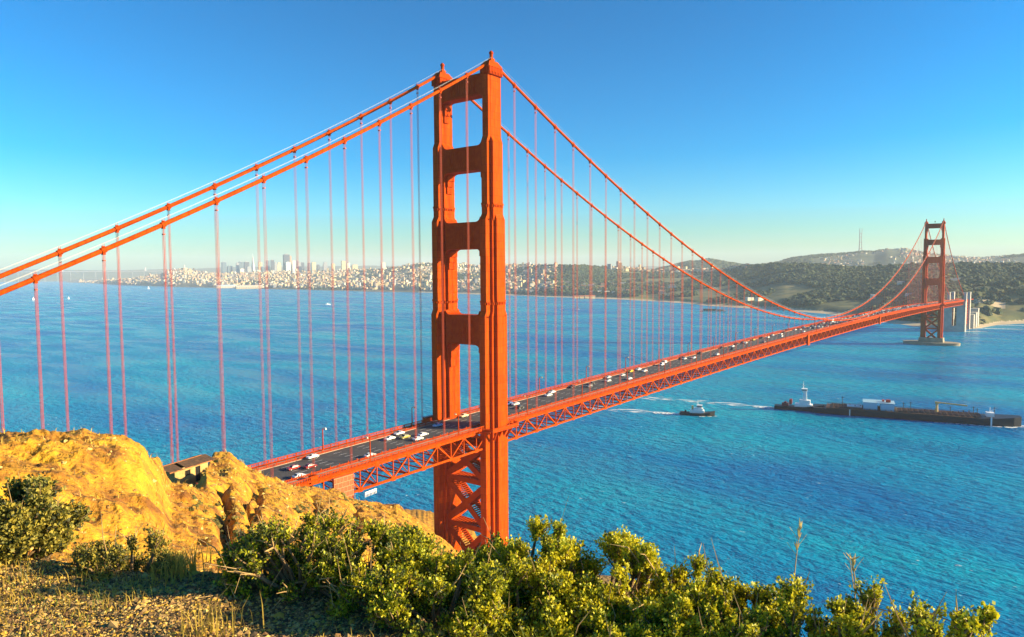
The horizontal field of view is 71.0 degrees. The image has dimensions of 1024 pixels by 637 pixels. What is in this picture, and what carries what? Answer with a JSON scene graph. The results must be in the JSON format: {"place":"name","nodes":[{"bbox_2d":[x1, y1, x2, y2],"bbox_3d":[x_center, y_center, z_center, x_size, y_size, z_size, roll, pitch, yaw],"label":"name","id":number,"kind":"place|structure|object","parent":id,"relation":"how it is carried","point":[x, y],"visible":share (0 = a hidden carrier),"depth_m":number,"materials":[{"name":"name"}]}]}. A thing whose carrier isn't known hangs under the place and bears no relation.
{"place":"outdoors","nodes":[
{"label":"outdoors","id":0,"kind":"place"},
{"bbox_2d":[0,551,461,636],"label":"gravel","id":1,"kind":"structure","parent":0,"point":[174,622],"depth_m":3.81,"materials":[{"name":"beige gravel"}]},
{"bbox_2d":[137,534,218,586],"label":"grass tuft","id":2,"kind":"object","parent":1,"relation":"on","point":[192,565],"visible":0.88,"depth_m":4.25,"materials":[{"name":"green"}]},
{"bbox_2d":[176,590,264,636],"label":"grass tuft","id":3,"kind":"object","parent":1,"relation":"on","point":[209,618],"visible":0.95,"depth_m":3.51,"materials":[{"name":"yellow plant"}]},
{"bbox_2d":[327,548,374,589],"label":"grass tuft","id":4,"kind":"object","parent":1,"relation":"on","point":[368,566],"visible":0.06,"depth_m":4.21,"materials":[{"name":"green"}]},
{"bbox_2d":[497,615,568,636],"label":"grass tuft","id":5,"kind":"object","parent":1,"relation":"on","point":[536,629],"visible":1,"depth_m":3.39,"materials":[{"name":"green plant"}]},
{"bbox_2d":[0,425,651,636],"bbox_3d":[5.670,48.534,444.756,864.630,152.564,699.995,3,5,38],"label":"headland terrain","id":6,"kind":"structure","parent":0,"point":[134,474],"depth_m":50.35,"materials":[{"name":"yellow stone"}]},
{"bbox_2d":[0,520,12,543],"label":"shrub","id":7,"kind":"object","parent":6,"relation":"on","point":[1,525],"visible":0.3,"depth_m":4.29,"materials":[{"name":"green plant"}]},
{"bbox_2d":[0,471,94,566],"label":"shrub","id":8,"kind":"object","parent":6,"relation":"on","point":[43,522],"visible":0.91,"depth_m":4.51,"materials":[{"name":"green plant"}]},
{"bbox_2d":[68,516,200,585],"bbox_3d":[-2.377,1.470,4.383,0.814,0.616,0.614,0,4,1],"label":"shrub","id":9,"kind":"object","parent":6,"relation":"on","point":[92,558],"visible":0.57,"depth_m":4.38,"materials":[{"name":"green plant"}]},
{"bbox_2d":[163,454,214,483],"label":"ruined hut","id":10,"kind":"object","parent":6,"relation":"on","point":[190,470],"visible":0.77,"depth_m":133.46,"materials":[{"name":"beige concrete"}]},
{"bbox_2d":[195,466,199,480],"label":"doorway","id":11,"kind":"structure","parent":10,"relation":"in","point":[197,469],"depth_m":134.99,"materials":[{"name":"black"}]},
{"bbox_2d":[0,432,448,572],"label":"stones","id":12,"kind":"object","parent":6,"relation":"on","point":[134,490],"visible":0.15,"depth_m":59.14,"materials":[{"name":"brown stone"}]},
{"bbox_2d":[199,512,311,599],"bbox_3d":[-1.460,1.400,4.155,0.680,0.585,0.572,-2,4,-29],"label":"shrub","id":13,"kind":"object","parent":6,"relation":"on","point":[242,586],"visible":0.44,"depth_m":4.07,"materials":[{"name":"green plant"}]},
{"bbox_2d":[205,493,374,610],"bbox_3d":[-1.177,1.324,4.104,0.871,0.587,0.754,0,4,10],"label":"shrub","id":14,"kind":"object","parent":6,"relation":"on","point":[250,566],"visible":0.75,"depth_m":3.98,"materials":[{"name":"green plant"}]},
{"bbox_2d":[181,469,444,553],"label":"scrub","id":15,"kind":"object","parent":6,"relation":"on","point":[235,531],"visible":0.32,"depth_m":91.01,"materials":[{"name":"green plant"}]},
{"bbox_2d":[288,512,437,608],"bbox_3d":[-0.764,1.391,4.114,0.880,0.504,0.836,3,5,38],"label":"shrub","id":16,"kind":"object","parent":6,"relation":"on","point":[383,536],"visible":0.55,"depth_m":4.00,"materials":[{"name":"green plant"}]},
{"bbox_2d":[365,488,376,496],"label":"white railing","id":17,"kind":"object","parent":6,"relation":"on","point":[372,490],"visible":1,"depth_m":244.77,"materials":[{"name":"white paint"}]},
{"bbox_2d":[320,532,455,635],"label":"shrub","id":18,"kind":"object","parent":6,"relation":"on","point":[348,599],"visible":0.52,"depth_m":3.75,"materials":[{"name":"green plant"}]},
{"bbox_2d":[365,545,456,611],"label":"shrub","id":19,"kind":"object","parent":6,"relation":"on","point":[445,569],"visible":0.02,"depth_m":3.93,"materials":[{"name":"green plant"}]},
{"bbox_2d":[358,539,513,636],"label":"shrub","id":20,"kind":"object","parent":6,"relation":"on","point":[391,606],"visible":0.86,"depth_m":3.56,"materials":[{"name":"green plant"}]},
{"bbox_2d":[393,533,503,612],"bbox_3d":[-0.337,1.491,4.114,0.761,0.486,0.824,3,5,38],"label":"shrub","id":21,"kind":"object","parent":6,"relation":"on","point":[430,541],"visible":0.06,"depth_m":4.14,"materials":[{"name":"green plant"}]},
{"bbox_2d":[426,543,538,614],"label":"shrub","id":22,"kind":"object","parent":6,"relation":"on","point":[451,565],"visible":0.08,"depth_m":3.87,"materials":[{"name":"green plant"}]},
{"bbox_2d":[435,596,530,636],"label":"shrub","id":23,"kind":"object","parent":6,"relation":"on","point":[446,620],"visible":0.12,"depth_m":3.58,"materials":[{"name":"green plant"}]},
{"bbox_2d":[452,554,578,636],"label":"shrub","id":24,"kind":"object","parent":6,"relation":"on","point":[492,606],"visible":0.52,"depth_m":3.55,"materials":[{"name":"green plant"}]},
{"bbox_2d":[473,496,585,615],"bbox_3d":[0.057,1.345,4.103,0.618,0.628,0.645,3,5,38],"label":"shrub","id":25,"kind":"object","parent":6,"relation":"on","point":[537,527],"visible":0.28,"depth_m":4.09,"materials":[{"name":"green plant"}]},
{"bbox_2d":[501,570,583,636],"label":"shrub","id":26,"kind":"object","parent":6,"relation":"on","point":[554,619],"visible":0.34,"depth_m":3.55,"materials":[{"name":"green plant"}]},
{"bbox_2d":[510,550,606,636],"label":"shrub","id":27,"kind":"object","parent":6,"relation":"on","point":[533,596],"visible":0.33,"depth_m":3.72,"materials":[{"name":"green plant"}]},
{"bbox_2d":[533,598,637,636],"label":"shrub","id":28,"kind":"object","parent":6,"relation":"on","point":[618,627],"visible":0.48,"depth_m":3.51,"materials":[{"name":"green plant"}]},
{"bbox_2d":[522,526,676,631],"bbox_3d":[0.516,1.461,3.948,0.882,0.567,0.897,3,5,38],"label":"shrub","id":29,"kind":"object","parent":6,"relation":"on","point":[564,553],"visible":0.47,"depth_m":3.91,"materials":[{"name":"green plant"}]},
{"bbox_2d":[580,558,696,635],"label":"shrub","id":30,"kind":"object","parent":6,"relation":"on","point":[620,573],"visible":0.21,"depth_m":3.69,"materials":[{"name":"green plant"}]},
{"bbox_2d":[571,583,719,636],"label":"shrub","id":31,"kind":"object","parent":6,"relation":"on","point":[595,620],"visible":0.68,"depth_m":3.45,"materials":[{"name":"green plant"}]},
{"bbox_2d":[623,592,710,635],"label":"shrub","id":32,"kind":"object","parent":6,"relation":"on","point":[653,604],"visible":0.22,"depth_m":3.50,"materials":[{"name":"green plant"}]},
{"bbox_2d":[631,543,749,626],"bbox_3d":[0.897,1.481,3.822,0.649,0.666,0.570,3,5,38],"label":"shrub","id":33,"kind":"object","parent":6,"relation":"on","point":[679,576],"visible":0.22,"depth_m":3.86,"materials":[{"name":"green plant"}]},
{"bbox_2d":[673,574,769,636],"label":"shrub","id":34,"kind":"object","parent":6,"relation":"on","point":[695,594],"visible":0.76,"depth_m":3.38,"materials":[{"name":"green plant"}]},
{"bbox_2d":[711,539,783,622],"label":"shrub","id":35,"kind":"object","parent":6,"relation":"on","point":[752,593],"visible":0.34,"depth_m":3.68,"materials":[{"name":"green plant"}]},
{"bbox_2d":[694,583,800,636],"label":"shrub","id":36,"kind":"object","parent":6,"relation":"on","point":[717,594],"visible":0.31,"depth_m":3.42,"materials":[{"name":"green plant"}]},
{"bbox_2d":[715,588,833,636],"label":"shrub","id":37,"kind":"object","parent":6,"relation":"on","point":[793,618],"visible":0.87,"depth_m":3.37,"materials":[{"name":"green plant"}]},
{"bbox_2d":[788,518,804,581],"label":"dry grass stalk","id":38,"kind":"object","parent":6,"relation":"on","point":[799,528],"visible":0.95,"depth_m":3.88,"materials":[{"name":"brown plant"}]},
{"bbox_2d":[762,571,883,636],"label":"shrub","id":39,"kind":"object","parent":6,"relation":"on","point":[788,590],"visible":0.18,"depth_m":3.45,"materials":[{"name":"green plant"}]},
{"bbox_2d":[801,594,906,636],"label":"shrub","id":40,"kind":"object","parent":6,"relation":"on","point":[852,625],"visible":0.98,"depth_m":3.22,"materials":[{"name":"green plant"}]},
{"bbox_2d":[844,553,863,597],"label":"dry grass stalk","id":41,"kind":"object","parent":6,"relation":"on","point":[853,560],"visible":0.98,"depth_m":3.60,"materials":[{"name":"beige plant"}]},
{"bbox_2d":[830,556,952,636],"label":"shrub","id":42,"kind":"object","parent":6,"relation":"on","point":[918,613],"visible":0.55,"depth_m":3.34,"materials":[{"name":"green plant"}]},
{"bbox_2d":[884,584,1000,636],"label":"shrub","id":43,"kind":"object","parent":6,"relation":"on","point":[964,624],"visible":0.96,"depth_m":2.88,"materials":[{"name":"green plant"}]},
{"bbox_2d":[917,615,989,636],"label":"shrub","id":44,"kind":"object","parent":6,"relation":"on","point":[931,630],"visible":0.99,"depth_m":2.80,"materials":[{"name":"green plant"}]},
{"bbox_2d":[0,265,662,281],"bbox_3d":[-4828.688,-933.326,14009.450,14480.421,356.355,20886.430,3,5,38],"label":"bay hills","id":45,"kind":"structure","parent":0,"point":[90,275],"depth_m":14016.04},
{"bbox_2d":[0,281,1023,636],"bbox_3d":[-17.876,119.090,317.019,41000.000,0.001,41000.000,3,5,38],"label":"water","id":46,"kind":"structure","parent":0,"point":[930,511],"depth_m":692.66,"materials":[{"name":"blue liquid"}]},
{"bbox_2d":[18,267,145,281],"bbox_3d":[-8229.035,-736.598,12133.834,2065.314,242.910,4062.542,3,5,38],"label":"bay bridge","id":47,"kind":"structure","parent":46,"relation":"on","point":[88,271],"depth_m":12497.38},
{"bbox_2d":[0,51,978,556],"bbox_3d":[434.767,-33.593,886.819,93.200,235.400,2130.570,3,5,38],"label":"suspension bridge","id":48,"kind":"structure","parent":46,"relation":"on","point":[490,419],"depth_m":305.48,"materials":[{"name":"orange paint"}]},
{"bbox_2d":[286,464,300,470],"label":"car","id":49,"kind":"object","parent":48,"relation":"on","point":[292,467],"visible":1,"depth_m":242.93,"materials":[{"name":"white paint"}]},
{"bbox_2d":[291,473,305,478],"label":"car","id":50,"kind":"object","parent":48,"relation":"on","point":[296,475],"visible":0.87,"depth_m":233.16,"materials":[{"name":"silver metal"}]},
{"bbox_2d":[303,463,316,468],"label":"car","id":51,"kind":"object","parent":48,"relation":"on","point":[308,466],"visible":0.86,"depth_m":244.18,"materials":[{"name":"red paint"}]},
{"bbox_2d":[306,454,318,458],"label":"car","id":52,"kind":"object","parent":48,"relation":"on","point":[310,456],"visible":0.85,"depth_m":256.34,"materials":[{"name":"white paint"}]},
{"bbox_2d":[322,428,325,449],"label":"street lamp","id":53,"kind":"object","parent":48,"relation":"on","point":[322,440],"visible":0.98,"depth_m":266.91,"materials":[{"name":"metal"}]},
{"bbox_2d":[366,436,370,461],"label":"street lamp","id":54,"kind":"object","parent":48,"relation":"on","point":[369,448],"visible":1,"depth_m":250.68,"materials":[{"name":"metal"}]},
{"bbox_2d":[384,435,395,440],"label":"car","id":55,"kind":"object","parent":48,"relation":"on","point":[388,438],"visible":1,"depth_m":281.32,"materials":[{"name":"white paint"}]},
{"bbox_2d":[394,430,404,434],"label":"car","id":56,"kind":"object","parent":48,"relation":"on","point":[399,432],"visible":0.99,"depth_m":289.64,"materials":[{"name":"white paint"}]},
{"bbox_2d":[399,434,409,438],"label":"car","id":57,"kind":"object","parent":48,"relation":"on","point":[403,436],"visible":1,"depth_m":283.16,"materials":[{"name":"yellow paint"}]},
{"bbox_2d":[412,436,423,440],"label":"car","id":58,"kind":"object","parent":48,"relation":"on","point":[416,438],"visible":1,"depth_m":279.80,"materials":[{"name":"white paint"}]},
{"bbox_2d":[417,432,428,436],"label":"car","id":59,"kind":"object","parent":48,"relation":"on","point":[421,434],"visible":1,"depth_m":286.43,"materials":[{"name":"white paint"}]},
{"bbox_2d":[433,423,442,426],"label":"car","id":60,"kind":"object","parent":48,"relation":"on","point":[437,424],"visible":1,"depth_m":302.47,"materials":[{"name":"blue paint"}]},
{"bbox_2d":[588,406,678,414],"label":"foam","id":61,"kind":"object","parent":46,"relation":"on","point":[625,409],"visible":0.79,"depth_m":720.63,"materials":[{"name":"white"}]},
{"bbox_2d":[653,412,689,415],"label":"foam","id":62,"kind":"object","parent":46,"relation":"on","point":[667,413],"visible":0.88,"depth_m":699.38,"materials":[{"name":"white"}]},
{"bbox_2d":[609,394,763,406],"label":"foam","id":63,"kind":"object","parent":46,"relation":"on","point":[733,404],"visible":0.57,"depth_m":762.32,"materials":[{"name":"white"}]},
{"bbox_2d":[679,404,714,415],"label":"harbour tug","id":64,"kind":"object","parent":46,"relation":"on","point":[698,410],"visible":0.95,"depth_m":688.16,"materials":[{"name":"white paint"}]},
{"bbox_2d":[702,309,725,311],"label":"wharf","id":65,"kind":"structure","parent":46,"relation":"in","point":[713,310],"depth_m":2392.92,"materials":[{"name":"concrete"}]},
{"bbox_2d":[774,381,824,411],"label":"pusher tug","id":66,"kind":"object","parent":46,"relation":"on","point":[803,404],"visible":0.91,"depth_m":710.08,"materials":[{"name":"white paint"}]},
{"bbox_2d":[813,396,1021,426],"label":"tank barge","id":67,"kind":"object","parent":46,"relation":"on","point":[886,408],"visible":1,"depth_m":663.52,"materials":[{"name":"black paint"}]},
{"bbox_2d":[934,422,1023,427],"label":"foam","id":68,"kind":"object","parent":46,"relation":"on","point":[979,425],"visible":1,"depth_m":637.61,"materials":[{"name":"white"}]},
{"bbox_2d":[0,0,1023,269],"label":"sky","id":69,"kind":"structure","parent":0,"point":[753,131],"materials":[{"name":"blue"}]},
{"bbox_2d":[62,264,1023,329],"bbox_3d":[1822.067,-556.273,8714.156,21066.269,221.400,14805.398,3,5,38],"label":"peninsula hills","id":70,"kind":"structure","parent":0,"point":[1013,311],"depth_m":2852.85,"materials":[{"name":"green plant"}]},
{"bbox_2d":[221,262,226,272],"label":"skyscraper","id":71,"kind":"structure","parent":70,"relation":"on","point":[223,267],"depth_m":9153.38,"materials":[{"name":"grey concrete"}]},
{"bbox_2d":[216,285,235,287],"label":"pier shed","id":72,"kind":"structure","parent":70,"relation":"on","point":[226,286],"depth_m":6405.79,"materials":[{"name":"concrete"}]},
{"bbox_2d":[227,266,231,272],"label":"skyscraper","id":73,"kind":"structure","parent":70,"relation":"on","point":[229,268],"depth_m":9218.82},
{"bbox_2d":[236,262,238,272],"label":"skyscraper","id":74,"kind":"structure","parent":70,"relation":"on","point":[237,267],"depth_m":9299.97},
{"bbox_2d":[238,261,242,271],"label":"skyscraper","id":75,"kind":"structure","parent":70,"relation":"on","point":[240,264],"depth_m":9346.80,"materials":[{"name":"grey metal"}]},
{"bbox_2d":[243,261,248,272],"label":"skyscraper","id":76,"kind":"structure","parent":70,"relation":"on","point":[246,264],"depth_m":9240.55,"materials":[{"name":"stone"}]},
{"bbox_2d":[235,285,262,288],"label":"pier shed","id":77,"kind":"structure","parent":70,"relation":"on","point":[249,286],"depth_m":6087.01,"materials":[{"name":"concrete"}]},
{"bbox_2d":[251,253,254,271],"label":"pyramid tower","id":78,"kind":"structure","parent":70,"relation":"on","point":[252,267],"depth_m":9185.98,"materials":[{"name":"white paint"}]},
{"bbox_2d":[266,260,269,271],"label":"skyscraper","id":79,"kind":"structure","parent":70,"relation":"on","point":[268,265],"depth_m":9506.79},
{"bbox_2d":[270,260,273,269],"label":"skyscraper","id":80,"kind":"structure","parent":70,"relation":"on","point":[272,264],"depth_m":9354.78,"materials":[{"name":"concrete"}]},
{"bbox_2d":[277,262,280,271],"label":"skyscraper","id":81,"kind":"structure","parent":70,"relation":"on","point":[278,267],"depth_m":9462.64,"materials":[{"name":"beige concrete"}]},
{"bbox_2d":[283,254,289,269],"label":"skyscraper","id":82,"kind":"structure","parent":70,"relation":"on","point":[286,257],"depth_m":9521.57,"materials":[{"name":"concrete"}]},
{"bbox_2d":[285,262,290,270],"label":"skyscraper","id":83,"kind":"structure","parent":70,"relation":"on","point":[287,266],"depth_m":9107.07,"materials":[{"name":"white concrete"}]},
{"bbox_2d":[292,260,295,270],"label":"skyscraper","id":84,"kind":"structure","parent":70,"relation":"on","point":[293,265],"depth_m":9478.23,"materials":[{"name":"white concrete"}]},
{"bbox_2d":[311,262,315,270],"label":"skyscraper","id":85,"kind":"structure","parent":70,"relation":"on","point":[313,265],"depth_m":9546.58,"materials":[{"name":"beige concrete"}]},
{"bbox_2d":[323,262,327,269],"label":"skyscraper","id":86,"kind":"structure","parent":70,"relation":"on","point":[325,266],"depth_m":8129.11,"materials":[{"name":"white concrete"}]},
{"bbox_2d":[341,260,345,269],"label":"skyscraper","id":87,"kind":"structure","parent":70,"relation":"on","point":[343,264],"depth_m":8046.12,"materials":[{"name":"beige concrete"}]},
{"bbox_2d":[147,264,556,295],"bbox_3d":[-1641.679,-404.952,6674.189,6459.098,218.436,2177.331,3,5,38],"label":"city trees","id":88,"kind":"object","parent":70,"relation":"on","point":[514,292],"visible":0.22,"depth_m":5682.23,"materials":[{"name":"green plant"}]},
{"bbox_2d":[79,261,718,292],"bbox_3d":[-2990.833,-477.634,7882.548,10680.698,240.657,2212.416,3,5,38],"label":"distant houses","id":89,"kind":"structure","parent":70,"relation":"on","point":[294,280],"depth_m":6209.68,"materials":[{"name":"beige paint"}]},
{"bbox_2d":[416,263,567,281],"bbox_3d":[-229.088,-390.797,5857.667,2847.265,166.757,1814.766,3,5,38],"label":"hill trees","id":90,"kind":"object","parent":70,"relation":"on","point":[461,276],"visible":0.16,"depth_m":5787.73,"materials":[{"name":"green plant"}]},
{"bbox_2d":[745,297,753,300],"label":"warehouse","id":91,"kind":"structure","parent":70,"relation":"on","point":[749,298],"depth_m":2734.84,"materials":[{"name":"beige paint"}]},
{"bbox_2d":[546,261,1023,321],"bbox_3d":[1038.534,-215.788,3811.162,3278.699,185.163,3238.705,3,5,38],"label":"forest","id":92,"kind":"object","parent":70,"relation":"on","point":[833,282],"visible":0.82,"depth_m":2848.99,"materials":[{"name":"green plant"}]},
{"bbox_2d":[954,287,1023,323],"bbox_3d":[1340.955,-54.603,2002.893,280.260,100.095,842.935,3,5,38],"label":"coastal scrub","id":93,"kind":"object","parent":70,"relation":"on","point":[984,298],"visible":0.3,"depth_m":2015.43,"materials":[{"name":"green plant"}]},
{"bbox_2d":[665,249,1023,269],"bbox_3d":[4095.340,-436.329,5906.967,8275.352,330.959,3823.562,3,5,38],"label":"hills","id":94,"kind":"structure","parent":0,"point":[869,258],"depth_m":6088.74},
{"bbox_2d":[655,249,1023,269],"bbox_3d":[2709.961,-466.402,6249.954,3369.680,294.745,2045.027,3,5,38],"label":"hill woods","id":95,"kind":"object","parent":94,"relation":"on","point":[698,264],"visible":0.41,"depth_m":6604.58,"materials":[{"name":"green plant"}]},
{"bbox_2d":[673,247,1018,268],"bbox_3d":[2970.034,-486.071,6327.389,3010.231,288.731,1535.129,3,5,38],"label":"hill houses","id":96,"kind":"structure","parent":94,"relation":"on","point":[904,252],"depth_m":6080.98,"materials":[{"name":"beige paint"}]},
{"bbox_2d":[859,229,861,250],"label":"radio mast","id":97,"kind":"object","parent":94,"relation":"on","point":[859,240],"visible":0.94,"depth_m":6669.98,"materials":[{"name":"metal"}]}
]}

